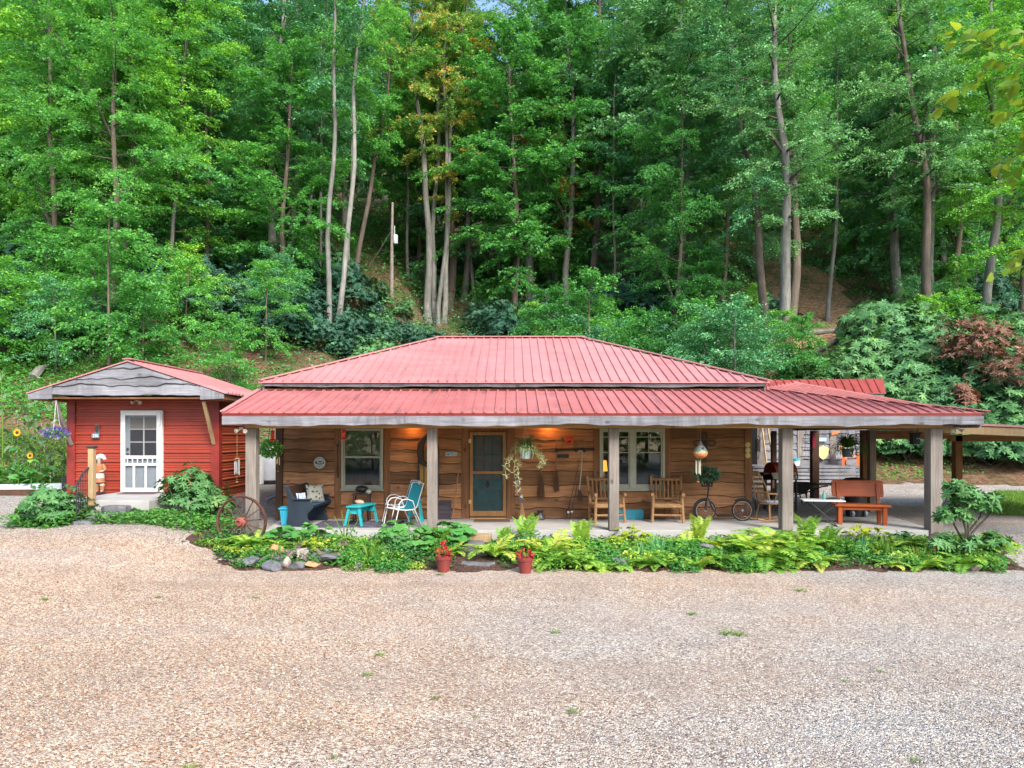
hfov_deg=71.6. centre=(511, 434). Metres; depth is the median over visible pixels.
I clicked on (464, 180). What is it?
woodland tree
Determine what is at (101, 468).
carved statue
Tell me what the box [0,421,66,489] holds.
weeds
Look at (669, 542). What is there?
leafy bush
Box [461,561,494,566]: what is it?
stone step
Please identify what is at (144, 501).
stoop
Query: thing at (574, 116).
woodland tree
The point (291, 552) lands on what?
rock
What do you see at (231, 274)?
rhododendron
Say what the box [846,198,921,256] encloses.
sapling
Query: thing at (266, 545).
fern
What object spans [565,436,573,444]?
red ring
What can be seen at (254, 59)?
woodland tree
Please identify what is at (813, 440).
red banner
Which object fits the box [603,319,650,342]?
rhododendron
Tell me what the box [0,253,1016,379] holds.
undergrowth
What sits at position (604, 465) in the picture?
table lamp
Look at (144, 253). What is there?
rhododendron
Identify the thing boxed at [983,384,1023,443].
rhododendron
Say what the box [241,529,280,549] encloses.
fern
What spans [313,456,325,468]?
round sign
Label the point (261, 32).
tree
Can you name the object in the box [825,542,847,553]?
leafy bush
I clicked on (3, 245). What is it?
sapling
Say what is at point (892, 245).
woodland tree
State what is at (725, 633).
weed tuft
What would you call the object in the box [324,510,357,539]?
tall stem plant
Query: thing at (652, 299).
rhododendron
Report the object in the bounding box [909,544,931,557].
blade plant
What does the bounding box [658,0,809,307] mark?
tree
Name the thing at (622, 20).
tree
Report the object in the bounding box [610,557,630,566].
rock
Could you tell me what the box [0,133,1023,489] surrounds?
hillside
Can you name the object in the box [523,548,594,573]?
fern
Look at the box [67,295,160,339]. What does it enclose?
rhododendron
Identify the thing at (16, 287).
rhododendron
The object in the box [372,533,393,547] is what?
leafy bush
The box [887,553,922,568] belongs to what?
leafy bush
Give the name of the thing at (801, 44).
woodland tree
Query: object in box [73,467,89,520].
iron handrail
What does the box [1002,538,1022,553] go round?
leafy bush
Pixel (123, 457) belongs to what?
screen door
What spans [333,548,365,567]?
leafy bush
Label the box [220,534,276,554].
fern
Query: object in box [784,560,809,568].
leafy bush
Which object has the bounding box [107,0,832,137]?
sky
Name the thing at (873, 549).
leafy bush
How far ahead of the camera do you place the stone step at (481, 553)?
13.68 m
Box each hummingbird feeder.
[269,428,275,440]
[340,428,346,439]
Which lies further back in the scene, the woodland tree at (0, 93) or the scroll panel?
the woodland tree at (0, 93)
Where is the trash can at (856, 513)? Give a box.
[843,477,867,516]
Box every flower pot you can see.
[435,540,454,572]
[516,548,534,573]
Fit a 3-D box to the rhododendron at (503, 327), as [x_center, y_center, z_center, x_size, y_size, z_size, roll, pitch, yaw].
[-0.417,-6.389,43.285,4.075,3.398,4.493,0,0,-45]
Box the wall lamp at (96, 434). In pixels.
[91,425,99,437]
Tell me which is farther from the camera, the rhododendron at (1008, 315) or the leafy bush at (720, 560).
the rhododendron at (1008, 315)
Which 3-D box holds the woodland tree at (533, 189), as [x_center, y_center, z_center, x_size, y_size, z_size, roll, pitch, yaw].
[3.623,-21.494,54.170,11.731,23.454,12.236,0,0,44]
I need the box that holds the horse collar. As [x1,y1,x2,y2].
[417,433,438,466]
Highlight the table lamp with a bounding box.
[603,460,606,477]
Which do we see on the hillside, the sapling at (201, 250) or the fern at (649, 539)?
the sapling at (201, 250)
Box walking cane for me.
[578,450,582,499]
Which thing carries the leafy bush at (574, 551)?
on the flower bed soil
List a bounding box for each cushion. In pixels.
[296,492,305,498]
[306,484,323,501]
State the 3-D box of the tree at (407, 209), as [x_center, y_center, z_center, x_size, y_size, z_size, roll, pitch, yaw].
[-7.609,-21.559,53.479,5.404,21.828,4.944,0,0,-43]
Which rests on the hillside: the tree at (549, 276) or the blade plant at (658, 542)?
the tree at (549, 276)
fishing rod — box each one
[566,464,578,518]
[569,460,582,518]
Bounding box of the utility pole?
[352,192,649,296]
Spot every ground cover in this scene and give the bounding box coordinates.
[0,510,89,528]
[83,507,232,532]
[189,507,260,528]
[198,523,1020,569]
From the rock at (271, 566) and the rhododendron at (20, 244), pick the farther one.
the rhododendron at (20, 244)
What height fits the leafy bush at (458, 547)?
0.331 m
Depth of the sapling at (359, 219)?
60.20 m
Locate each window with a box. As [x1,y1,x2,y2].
[340,428,383,490]
[599,428,665,490]
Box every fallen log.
[811,322,850,334]
[815,330,851,354]
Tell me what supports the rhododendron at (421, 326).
on the hillside
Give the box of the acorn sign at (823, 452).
[819,445,828,459]
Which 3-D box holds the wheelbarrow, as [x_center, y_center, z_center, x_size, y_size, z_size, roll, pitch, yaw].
[8.088,1.686,20.199,1.543,0.672,0.618,0,0,0]
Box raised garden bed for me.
[0,483,61,495]
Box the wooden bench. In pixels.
[831,480,891,525]
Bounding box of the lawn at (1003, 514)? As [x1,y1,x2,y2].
[982,491,1023,515]
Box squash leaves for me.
[0,464,58,489]
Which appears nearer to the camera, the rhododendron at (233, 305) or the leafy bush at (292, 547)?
the leafy bush at (292, 547)
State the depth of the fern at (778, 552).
12.95 m
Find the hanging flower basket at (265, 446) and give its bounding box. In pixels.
[260,428,284,458]
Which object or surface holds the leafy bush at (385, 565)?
on the flower bed soil
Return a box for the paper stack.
[826,497,839,499]
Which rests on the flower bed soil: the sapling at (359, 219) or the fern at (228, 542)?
the fern at (228, 542)
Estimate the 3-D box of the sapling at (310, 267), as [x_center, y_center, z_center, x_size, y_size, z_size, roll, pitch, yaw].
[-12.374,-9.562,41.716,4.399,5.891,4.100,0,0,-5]
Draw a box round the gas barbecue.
[759,462,797,510]
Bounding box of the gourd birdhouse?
[693,428,707,458]
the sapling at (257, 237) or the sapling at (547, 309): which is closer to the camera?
the sapling at (547, 309)
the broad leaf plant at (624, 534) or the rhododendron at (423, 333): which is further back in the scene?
the rhododendron at (423, 333)
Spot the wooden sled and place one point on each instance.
(422, 471)
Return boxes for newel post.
[86,446,97,505]
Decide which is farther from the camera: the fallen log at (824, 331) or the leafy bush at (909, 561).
the fallen log at (824, 331)
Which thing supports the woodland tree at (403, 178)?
on the hillside
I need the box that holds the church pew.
[284,482,331,526]
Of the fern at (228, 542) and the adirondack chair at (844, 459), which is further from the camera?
the adirondack chair at (844, 459)
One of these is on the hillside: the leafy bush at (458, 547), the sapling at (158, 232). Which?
the sapling at (158, 232)
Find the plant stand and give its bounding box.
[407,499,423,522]
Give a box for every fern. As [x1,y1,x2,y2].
[55,506,92,514]
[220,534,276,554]
[224,538,246,545]
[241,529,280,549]
[255,538,293,550]
[342,550,360,559]
[345,536,379,547]
[361,545,394,553]
[432,525,450,545]
[435,541,470,555]
[465,534,525,560]
[495,526,515,540]
[512,512,538,541]
[512,536,584,567]
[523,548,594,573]
[530,528,584,548]
[547,544,591,556]
[567,566,607,571]
[568,518,596,543]
[573,550,611,567]
[579,555,614,572]
[602,561,632,572]
[629,554,665,566]
[630,535,664,543]
[636,558,671,571]
[668,530,710,548]
[677,555,721,569]
[689,513,711,538]
[689,549,731,560]
[694,538,737,551]
[699,548,743,563]
[707,532,749,548]
[723,533,789,559]
[724,535,777,549]
[727,540,815,573]
[729,526,820,544]
[747,561,784,573]
[761,534,834,563]
[764,554,815,570]
[773,560,798,572]
[784,552,843,572]
[794,513,822,537]
[799,535,844,553]
[811,520,841,550]
[823,428,870,459]
[874,555,910,569]
[884,535,917,552]
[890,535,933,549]
[893,551,930,561]
[898,554,952,572]
[905,537,932,549]
[908,536,924,541]
[919,547,953,559]
[932,551,1000,573]
[954,542,990,556]
[973,543,1016,557]
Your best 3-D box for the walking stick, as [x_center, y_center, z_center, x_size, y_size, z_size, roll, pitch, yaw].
[-1.333,1.306,16.922,0.239,1.372,0.030,0,0,-37]
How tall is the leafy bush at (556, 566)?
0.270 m
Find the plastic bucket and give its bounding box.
[793,458,799,465]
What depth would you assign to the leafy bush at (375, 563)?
13.11 m
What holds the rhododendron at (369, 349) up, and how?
on the hillside
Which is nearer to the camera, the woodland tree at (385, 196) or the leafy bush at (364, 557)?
the leafy bush at (364, 557)
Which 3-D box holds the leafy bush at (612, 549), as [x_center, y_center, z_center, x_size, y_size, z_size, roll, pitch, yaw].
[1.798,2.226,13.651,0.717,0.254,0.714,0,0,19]
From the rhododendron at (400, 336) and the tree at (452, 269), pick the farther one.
the tree at (452, 269)
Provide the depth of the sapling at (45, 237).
33.36 m
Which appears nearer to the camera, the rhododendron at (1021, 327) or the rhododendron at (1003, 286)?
the rhododendron at (1021, 327)
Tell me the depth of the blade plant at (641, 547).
13.35 m
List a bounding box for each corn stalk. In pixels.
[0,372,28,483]
[0,415,40,481]
[5,401,55,481]
[9,383,52,489]
[20,422,66,482]
[23,404,65,482]
[42,403,66,475]
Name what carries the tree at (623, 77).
on the hillside
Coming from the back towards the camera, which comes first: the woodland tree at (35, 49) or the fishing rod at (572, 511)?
the woodland tree at (35, 49)
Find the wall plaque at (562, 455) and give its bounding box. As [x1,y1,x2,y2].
[557,454,568,457]
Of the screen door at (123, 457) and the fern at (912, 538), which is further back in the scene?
the screen door at (123, 457)
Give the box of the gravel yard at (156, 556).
[0,482,1023,767]
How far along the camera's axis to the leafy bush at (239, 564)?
12.95 m
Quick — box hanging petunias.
[40,402,71,439]
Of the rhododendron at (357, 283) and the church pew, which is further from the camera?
the rhododendron at (357, 283)
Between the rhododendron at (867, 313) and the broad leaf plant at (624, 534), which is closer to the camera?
the broad leaf plant at (624, 534)
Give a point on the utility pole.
(393, 238)
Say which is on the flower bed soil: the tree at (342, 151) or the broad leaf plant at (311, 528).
the broad leaf plant at (311, 528)
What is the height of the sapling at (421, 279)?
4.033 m
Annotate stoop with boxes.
[69,492,178,517]
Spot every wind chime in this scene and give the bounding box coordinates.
[234,458,239,482]
[695,457,700,481]
[756,436,759,458]
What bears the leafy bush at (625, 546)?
on the flower bed soil
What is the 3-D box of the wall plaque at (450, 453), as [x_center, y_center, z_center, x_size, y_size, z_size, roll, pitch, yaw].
[-1.457,0.456,17.017,0.280,0.090,0.016,0,0,0]
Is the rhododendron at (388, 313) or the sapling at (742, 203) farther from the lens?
the sapling at (742, 203)
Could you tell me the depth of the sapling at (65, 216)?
44.23 m
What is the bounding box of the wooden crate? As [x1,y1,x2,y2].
[438,500,450,519]
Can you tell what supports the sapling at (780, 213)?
on the hillside
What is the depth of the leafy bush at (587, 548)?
13.53 m
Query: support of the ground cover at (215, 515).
on the gravel yard at (156, 556)
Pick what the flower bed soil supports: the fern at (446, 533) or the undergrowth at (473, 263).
the fern at (446, 533)
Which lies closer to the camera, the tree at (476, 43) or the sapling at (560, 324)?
the sapling at (560, 324)
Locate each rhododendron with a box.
[0,230,18,257]
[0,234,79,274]
[0,266,28,296]
[0,286,28,321]
[0,298,85,351]
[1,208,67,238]
[1,253,70,293]
[10,224,34,254]
[14,480,100,521]
[21,225,128,281]
[31,272,106,316]
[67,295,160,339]
[117,241,177,283]
[131,264,172,303]
[148,273,267,332]
[153,460,218,512]
[169,253,252,303]
[193,483,239,516]
[211,277,265,316]
[221,254,267,286]
[226,234,266,268]
[238,292,319,350]
[245,269,298,300]
[251,285,330,341]
[254,250,325,291]
[282,278,338,320]
[295,310,367,349]
[308,237,354,280]
[313,260,387,313]
[322,331,373,360]
[332,305,375,342]
[341,315,401,341]
[341,334,385,360]
[355,300,385,316]
[363,285,394,305]
[364,331,402,350]
[365,310,399,332]
[375,308,396,321]
[381,315,411,335]
[382,325,407,343]
[387,297,416,317]
[394,329,449,345]
[395,321,421,340]
[396,325,438,347]
[405,318,432,338]
[453,297,512,328]
[457,332,484,335]
[470,299,534,335]
[512,295,571,330]
[569,282,634,318]
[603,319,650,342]
[613,274,690,315]
[633,303,687,338]
[641,322,700,364]
[670,271,719,298]
[681,294,730,323]
[744,291,803,320]
[775,345,830,379]
[791,348,857,379]
[801,345,893,395]
[823,341,854,378]
[833,287,931,347]
[835,326,918,380]
[848,316,951,383]
[865,300,951,345]
[865,367,917,400]
[876,430,922,457]
[876,430,923,462]
[884,350,958,402]
[884,386,932,403]
[890,308,976,367]
[901,285,945,310]
[907,439,950,454]
[910,358,987,397]
[911,387,957,408]
[920,300,995,339]
[924,478,1014,554]
[931,319,1018,372]
[935,378,1011,419]
[938,272,979,296]
[941,343,1022,406]
[943,433,997,462]
[958,301,1017,334]
[963,268,1019,316]
[963,410,1023,465]
[965,240,1021,295]
[965,327,1023,361]
[977,391,1023,424]
[980,420,1023,468]
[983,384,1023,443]
[990,352,1023,399]
[996,315,1023,358]
[997,309,1023,336]
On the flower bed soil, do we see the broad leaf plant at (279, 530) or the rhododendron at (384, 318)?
the broad leaf plant at (279, 530)
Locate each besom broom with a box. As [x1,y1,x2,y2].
[537,463,544,499]
[553,440,558,491]
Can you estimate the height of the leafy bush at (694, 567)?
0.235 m
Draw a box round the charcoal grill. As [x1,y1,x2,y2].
[351,484,371,520]
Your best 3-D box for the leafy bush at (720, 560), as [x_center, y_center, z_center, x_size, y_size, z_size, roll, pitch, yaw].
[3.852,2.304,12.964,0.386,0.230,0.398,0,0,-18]
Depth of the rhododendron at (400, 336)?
41.55 m
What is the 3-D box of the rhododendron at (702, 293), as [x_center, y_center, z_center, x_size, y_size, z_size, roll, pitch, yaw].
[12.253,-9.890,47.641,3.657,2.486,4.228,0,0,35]
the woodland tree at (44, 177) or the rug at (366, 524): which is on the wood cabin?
the rug at (366, 524)
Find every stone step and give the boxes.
[72,519,96,524]
[85,513,114,522]
[101,505,130,516]
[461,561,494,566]
[463,540,484,547]
[464,549,489,555]
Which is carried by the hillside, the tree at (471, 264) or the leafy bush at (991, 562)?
the tree at (471, 264)
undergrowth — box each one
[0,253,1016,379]
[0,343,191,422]
[1,171,1023,321]
[798,454,985,479]
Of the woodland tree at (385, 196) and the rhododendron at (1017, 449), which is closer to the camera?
the rhododendron at (1017, 449)
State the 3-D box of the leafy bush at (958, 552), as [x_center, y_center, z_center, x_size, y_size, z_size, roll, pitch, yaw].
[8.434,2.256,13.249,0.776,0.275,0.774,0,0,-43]
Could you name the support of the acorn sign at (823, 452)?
attached to the grey board shed at (830, 465)
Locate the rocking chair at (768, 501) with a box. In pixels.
[743,471,777,521]
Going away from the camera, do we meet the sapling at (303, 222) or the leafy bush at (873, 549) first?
the leafy bush at (873, 549)
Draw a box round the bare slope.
[750,252,878,361]
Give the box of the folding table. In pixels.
[800,498,845,526]
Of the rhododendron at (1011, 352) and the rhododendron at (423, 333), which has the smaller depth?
the rhododendron at (1011, 352)
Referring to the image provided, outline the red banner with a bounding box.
[812,434,815,447]
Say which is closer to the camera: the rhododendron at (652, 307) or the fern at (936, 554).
the fern at (936, 554)
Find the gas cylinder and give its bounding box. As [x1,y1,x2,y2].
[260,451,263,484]
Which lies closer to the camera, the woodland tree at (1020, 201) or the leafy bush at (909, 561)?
the leafy bush at (909, 561)
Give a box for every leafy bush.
[193,539,212,545]
[206,538,223,544]
[211,543,230,550]
[231,547,252,555]
[235,559,255,567]
[269,540,290,549]
[290,533,316,549]
[309,536,334,547]
[315,537,346,550]
[327,534,357,551]
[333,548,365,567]
[342,559,367,571]
[344,539,377,550]
[355,543,371,551]
[360,554,383,570]
[366,554,396,566]
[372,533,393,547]
[374,560,407,573]
[376,549,405,565]
[380,543,410,554]
[385,534,419,557]
[389,557,418,567]
[392,543,415,558]
[404,561,426,570]
[425,538,444,553]
[432,536,461,552]
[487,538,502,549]
[503,536,526,551]
[516,530,545,549]
[534,547,557,561]
[534,554,571,571]
[562,549,594,569]
[567,542,598,554]
[572,536,594,548]
[585,538,610,547]
[589,544,622,556]
[594,549,624,562]
[602,542,634,553]
[605,537,633,548]
[612,558,627,570]
[619,548,654,564]
[621,557,640,566]
[623,538,649,549]
[640,544,664,558]
[648,550,677,564]
[663,538,690,551]
[664,543,687,557]
[667,559,702,573]
[670,545,688,558]
[675,538,708,550]
[675,543,705,561]
[701,546,721,560]
[712,554,730,567]
[714,556,757,572]
[722,545,742,553]
[730,558,765,572]
[732,556,766,572]
[784,551,806,561]
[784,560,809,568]
[799,555,822,567]
[807,548,830,559]
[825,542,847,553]
[835,541,863,559]
[843,539,867,551]
[850,548,872,557]
[858,542,890,554]
[860,534,879,544]
[870,555,890,562]
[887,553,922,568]
[889,550,921,562]
[899,554,920,566]
[917,547,942,565]
[935,562,961,571]
[944,549,986,564]
[961,549,1002,563]
[970,559,1007,572]
[976,550,1009,563]
[979,555,1003,568]
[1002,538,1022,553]
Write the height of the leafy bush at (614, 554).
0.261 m
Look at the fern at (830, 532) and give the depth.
13.79 m
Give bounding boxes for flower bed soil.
[180,529,1023,572]
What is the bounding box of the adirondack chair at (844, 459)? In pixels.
[839,446,859,465]
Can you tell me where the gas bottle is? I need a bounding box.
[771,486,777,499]
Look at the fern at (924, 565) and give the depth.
12.85 m
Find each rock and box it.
[240,556,259,566]
[261,560,282,571]
[268,544,283,553]
[282,556,290,567]
[285,549,295,557]
[288,561,306,568]
[293,539,308,549]
[296,548,308,558]
[305,561,319,567]
[317,553,340,561]
[334,539,349,548]
[354,562,364,570]
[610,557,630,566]
[696,542,713,548]
[926,532,938,539]
[966,564,980,570]
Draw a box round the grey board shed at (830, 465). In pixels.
[752,378,885,485]
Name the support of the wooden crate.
on the wood cabin
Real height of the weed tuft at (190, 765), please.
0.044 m
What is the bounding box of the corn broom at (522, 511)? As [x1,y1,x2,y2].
[516,478,524,519]
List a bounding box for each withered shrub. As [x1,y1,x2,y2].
[927,314,1017,373]
[944,382,982,406]
[963,335,1023,404]
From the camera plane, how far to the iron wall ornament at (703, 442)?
16.99 m
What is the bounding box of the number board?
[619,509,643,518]
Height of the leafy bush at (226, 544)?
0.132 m
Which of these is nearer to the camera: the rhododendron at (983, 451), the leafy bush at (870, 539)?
the leafy bush at (870, 539)
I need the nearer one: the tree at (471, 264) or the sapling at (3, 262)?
the sapling at (3, 262)
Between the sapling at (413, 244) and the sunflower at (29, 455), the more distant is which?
the sapling at (413, 244)
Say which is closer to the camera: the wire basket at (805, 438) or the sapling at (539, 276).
the wire basket at (805, 438)
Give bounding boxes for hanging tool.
[336,444,338,477]
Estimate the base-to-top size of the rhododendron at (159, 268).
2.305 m
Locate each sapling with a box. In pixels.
[0,171,36,241]
[0,233,19,244]
[0,243,17,273]
[0,254,55,362]
[0,269,119,362]
[0,272,62,375]
[1,218,111,319]
[2,273,106,374]
[15,212,72,286]
[27,183,107,233]
[33,196,179,365]
[33,244,157,358]
[64,229,131,311]
[65,211,111,275]
[76,279,194,364]
[94,191,166,269]
[109,217,202,290]
[130,255,244,347]
[154,185,261,267]
[155,255,237,334]
[161,240,207,280]
[167,312,263,390]
[185,248,213,260]
[200,232,254,281]
[219,225,279,266]
[236,258,317,361]
[239,244,311,336]
[246,199,311,260]
[258,266,306,321]
[261,219,339,290]
[265,193,318,241]
[335,232,363,262]
[335,233,375,267]
[351,212,371,240]
[381,241,404,264]
[402,223,423,253]
[406,253,440,296]
[448,246,483,281]
[456,274,469,294]
[463,286,491,311]
[484,234,524,281]
[507,284,577,335]
[508,300,582,335]
[510,298,549,335]
[518,248,561,289]
[530,248,601,306]
[541,265,633,349]
[551,250,583,283]
[563,314,627,345]
[569,245,630,289]
[574,316,627,339]
[577,294,630,327]
[597,230,652,292]
[599,308,641,337]
[600,220,623,261]
[601,305,685,357]
[610,316,655,352]
[642,295,732,371]
[658,245,730,339]
[659,299,752,370]
[666,243,734,305]
[675,297,798,378]
[686,288,792,375]
[691,228,712,273]
[691,306,809,379]
[703,207,742,251]
[722,206,791,277]
[729,281,774,325]
[730,184,769,237]
[747,312,833,379]
[751,189,804,236]
[756,305,814,379]
[779,173,842,233]
[821,218,879,271]
[838,166,884,233]
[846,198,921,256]
[854,224,903,279]
[879,233,954,300]
[893,268,953,313]
[903,292,968,328]
[930,286,1022,327]
[934,204,1016,279]
[934,223,1021,300]
[936,264,982,314]
[996,287,1023,318]
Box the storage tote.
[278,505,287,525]
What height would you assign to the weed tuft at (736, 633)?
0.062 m
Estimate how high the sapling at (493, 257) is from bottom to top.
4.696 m
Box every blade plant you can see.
[358,542,385,559]
[631,540,654,556]
[645,532,675,552]
[827,533,850,552]
[847,535,871,551]
[874,534,898,554]
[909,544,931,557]
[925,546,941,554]
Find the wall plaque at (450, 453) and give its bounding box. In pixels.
[445,452,456,455]
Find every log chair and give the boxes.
[586,476,626,522]
[649,476,684,522]
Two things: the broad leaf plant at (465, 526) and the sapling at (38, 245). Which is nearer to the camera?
the broad leaf plant at (465, 526)
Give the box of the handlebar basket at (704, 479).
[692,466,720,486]
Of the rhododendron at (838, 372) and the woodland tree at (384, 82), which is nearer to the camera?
the rhododendron at (838, 372)
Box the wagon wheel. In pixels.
[216,496,266,537]
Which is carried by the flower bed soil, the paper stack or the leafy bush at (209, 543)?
the leafy bush at (209, 543)
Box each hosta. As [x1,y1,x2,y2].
[224,545,252,554]
[301,536,328,548]
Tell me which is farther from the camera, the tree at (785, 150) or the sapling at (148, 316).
the tree at (785, 150)
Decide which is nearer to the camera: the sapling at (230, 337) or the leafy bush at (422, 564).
the leafy bush at (422, 564)
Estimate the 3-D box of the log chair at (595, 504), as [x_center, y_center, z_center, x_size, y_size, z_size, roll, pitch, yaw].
[2.196,1.493,16.594,0.775,1.043,0.811,0,0,-8]
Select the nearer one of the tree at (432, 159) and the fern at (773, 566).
the fern at (773, 566)
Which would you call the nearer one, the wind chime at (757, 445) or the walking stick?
the walking stick
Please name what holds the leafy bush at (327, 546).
on the flower bed soil
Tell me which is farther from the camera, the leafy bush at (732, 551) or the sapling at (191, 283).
the sapling at (191, 283)
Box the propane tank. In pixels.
[264,447,275,484]
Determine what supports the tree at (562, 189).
on the hillside
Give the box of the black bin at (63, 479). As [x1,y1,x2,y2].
[61,476,66,493]
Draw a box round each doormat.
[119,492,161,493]
[473,519,509,521]
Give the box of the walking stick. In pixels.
[452,461,459,518]
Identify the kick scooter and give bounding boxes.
[693,482,754,520]
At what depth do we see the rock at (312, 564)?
12.95 m
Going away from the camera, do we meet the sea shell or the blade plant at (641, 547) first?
the blade plant at (641, 547)
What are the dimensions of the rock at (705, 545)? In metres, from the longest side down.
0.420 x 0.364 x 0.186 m
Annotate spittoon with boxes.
[535,510,544,519]
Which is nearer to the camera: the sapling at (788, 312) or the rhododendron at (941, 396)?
the rhododendron at (941, 396)
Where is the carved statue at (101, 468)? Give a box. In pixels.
[96,454,106,493]
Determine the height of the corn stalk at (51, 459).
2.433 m
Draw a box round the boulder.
[28,364,48,380]
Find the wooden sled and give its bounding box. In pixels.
[418,450,438,497]
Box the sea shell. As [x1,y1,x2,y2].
[355,500,363,503]
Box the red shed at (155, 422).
[26,358,251,496]
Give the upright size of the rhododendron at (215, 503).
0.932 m
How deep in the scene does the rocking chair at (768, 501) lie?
16.47 m
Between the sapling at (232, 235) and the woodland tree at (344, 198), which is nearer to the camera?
the sapling at (232, 235)
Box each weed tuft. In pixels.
[181,762,201,767]
[566,707,580,713]
[717,627,737,635]
[732,630,747,636]
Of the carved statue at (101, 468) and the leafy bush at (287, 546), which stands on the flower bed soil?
the leafy bush at (287, 546)
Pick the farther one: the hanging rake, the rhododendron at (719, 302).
the rhododendron at (719, 302)
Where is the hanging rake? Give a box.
[555,434,594,451]
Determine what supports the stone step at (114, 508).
on the gravel yard at (156, 556)
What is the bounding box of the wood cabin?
[220,336,1023,540]
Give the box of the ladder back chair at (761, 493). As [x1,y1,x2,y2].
[752,474,771,509]
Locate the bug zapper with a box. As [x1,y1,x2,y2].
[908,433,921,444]
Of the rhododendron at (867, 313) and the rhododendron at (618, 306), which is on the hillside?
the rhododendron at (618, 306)
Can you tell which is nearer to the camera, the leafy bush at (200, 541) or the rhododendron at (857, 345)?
the leafy bush at (200, 541)
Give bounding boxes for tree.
[0,0,26,178]
[0,0,158,270]
[0,0,166,278]
[0,0,224,304]
[0,0,241,250]
[0,1,12,213]
[0,1,61,237]
[0,5,136,225]
[0,7,67,224]
[0,16,22,181]
[12,0,223,300]
[67,0,277,260]
[106,0,266,262]
[111,0,289,303]
[128,0,299,269]
[171,17,286,247]
[179,0,337,241]
[180,20,371,293]
[194,0,349,262]
[227,0,380,230]
[234,0,374,238]
[264,0,386,238]
[268,0,397,237]
[284,0,346,280]
[285,0,384,323]
[308,0,411,328]
[316,0,381,306]
[322,63,393,223]
[326,5,444,296]
[342,0,474,323]
[350,0,433,233]
[355,34,403,208]
[363,35,499,273]
[366,0,476,215]
[376,0,432,283]
[380,41,396,199]
[383,0,529,313]
[391,0,497,320]
[393,0,506,325]
[396,12,539,301]
[406,0,519,323]
[408,9,595,327]
[431,1,513,300]
[437,40,504,251]
[440,49,535,272]
[466,42,534,219]
[467,32,532,291]
[468,0,604,301]
[478,1,624,295]
[504,0,649,320]
[515,0,675,295]
[515,75,619,258]
[522,20,590,288]
[556,52,620,268]
[563,0,702,290]
[573,2,676,272]
[582,0,703,232]
[582,0,780,317]
[583,40,653,322]
[601,53,769,331]
[607,0,796,298]
[608,12,661,208]
[651,36,760,233]
[652,0,873,368]
[657,0,851,344]
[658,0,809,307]
[671,1,783,210]
[743,0,875,330]
[749,19,838,209]
[752,0,829,173]
[765,7,828,156]
[780,0,1021,303]
[799,0,920,321]
[799,23,921,270]
[804,0,907,175]
[806,0,911,192]
[811,0,1023,310]
[842,0,973,306]
[862,0,1023,308]
[865,3,1021,280]
[879,29,988,229]
[887,0,1023,316]
[900,0,1023,328]
[916,0,1023,239]
[917,0,1023,248]
[930,22,1023,283]
[942,0,1023,252]
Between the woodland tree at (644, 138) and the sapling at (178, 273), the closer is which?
the sapling at (178, 273)
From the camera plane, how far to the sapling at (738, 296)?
32.67 m
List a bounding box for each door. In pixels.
[121,412,160,491]
[125,415,156,487]
[469,432,505,515]
[470,435,505,516]
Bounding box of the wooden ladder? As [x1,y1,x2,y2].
[761,428,770,462]
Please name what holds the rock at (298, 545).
on the flower bed soil
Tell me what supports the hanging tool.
hanging from the wood cabin
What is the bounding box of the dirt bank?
[0,402,1023,485]
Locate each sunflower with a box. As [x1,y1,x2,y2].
[9,429,25,489]
[21,452,38,489]
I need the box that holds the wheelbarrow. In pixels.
[793,482,827,505]
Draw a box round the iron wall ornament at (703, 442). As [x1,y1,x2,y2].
[693,432,715,462]
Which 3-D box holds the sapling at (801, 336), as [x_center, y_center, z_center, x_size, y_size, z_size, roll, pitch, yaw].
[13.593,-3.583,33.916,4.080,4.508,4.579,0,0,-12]
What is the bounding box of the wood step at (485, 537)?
[465,533,491,541]
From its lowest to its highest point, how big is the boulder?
0.827 m
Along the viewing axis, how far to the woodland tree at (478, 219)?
61.79 m
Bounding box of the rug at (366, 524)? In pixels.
[315,521,403,527]
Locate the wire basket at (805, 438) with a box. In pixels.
[800,432,811,458]
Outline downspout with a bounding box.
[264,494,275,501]
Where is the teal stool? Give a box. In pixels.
[344,502,378,525]
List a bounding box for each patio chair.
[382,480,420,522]
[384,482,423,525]
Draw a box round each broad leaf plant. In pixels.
[257,525,302,545]
[278,529,312,541]
[290,522,336,537]
[376,520,431,541]
[399,526,442,550]
[420,521,473,544]
[450,524,476,543]
[609,524,651,542]
[841,524,891,541]
[878,530,921,543]
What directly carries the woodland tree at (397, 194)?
on the hillside
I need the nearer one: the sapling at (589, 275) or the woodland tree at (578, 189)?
the sapling at (589, 275)
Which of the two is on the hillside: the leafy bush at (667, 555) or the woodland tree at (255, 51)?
the woodland tree at (255, 51)
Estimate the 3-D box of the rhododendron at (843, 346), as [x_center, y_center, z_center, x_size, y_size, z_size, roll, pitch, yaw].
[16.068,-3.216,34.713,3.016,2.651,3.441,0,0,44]
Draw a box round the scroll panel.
[856,431,864,454]
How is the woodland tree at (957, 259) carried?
on the hillside
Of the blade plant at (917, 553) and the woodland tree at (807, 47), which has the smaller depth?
the blade plant at (917, 553)
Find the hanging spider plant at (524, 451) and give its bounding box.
[502,428,547,500]
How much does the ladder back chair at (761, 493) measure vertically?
1.000 m
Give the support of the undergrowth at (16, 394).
on the hillside

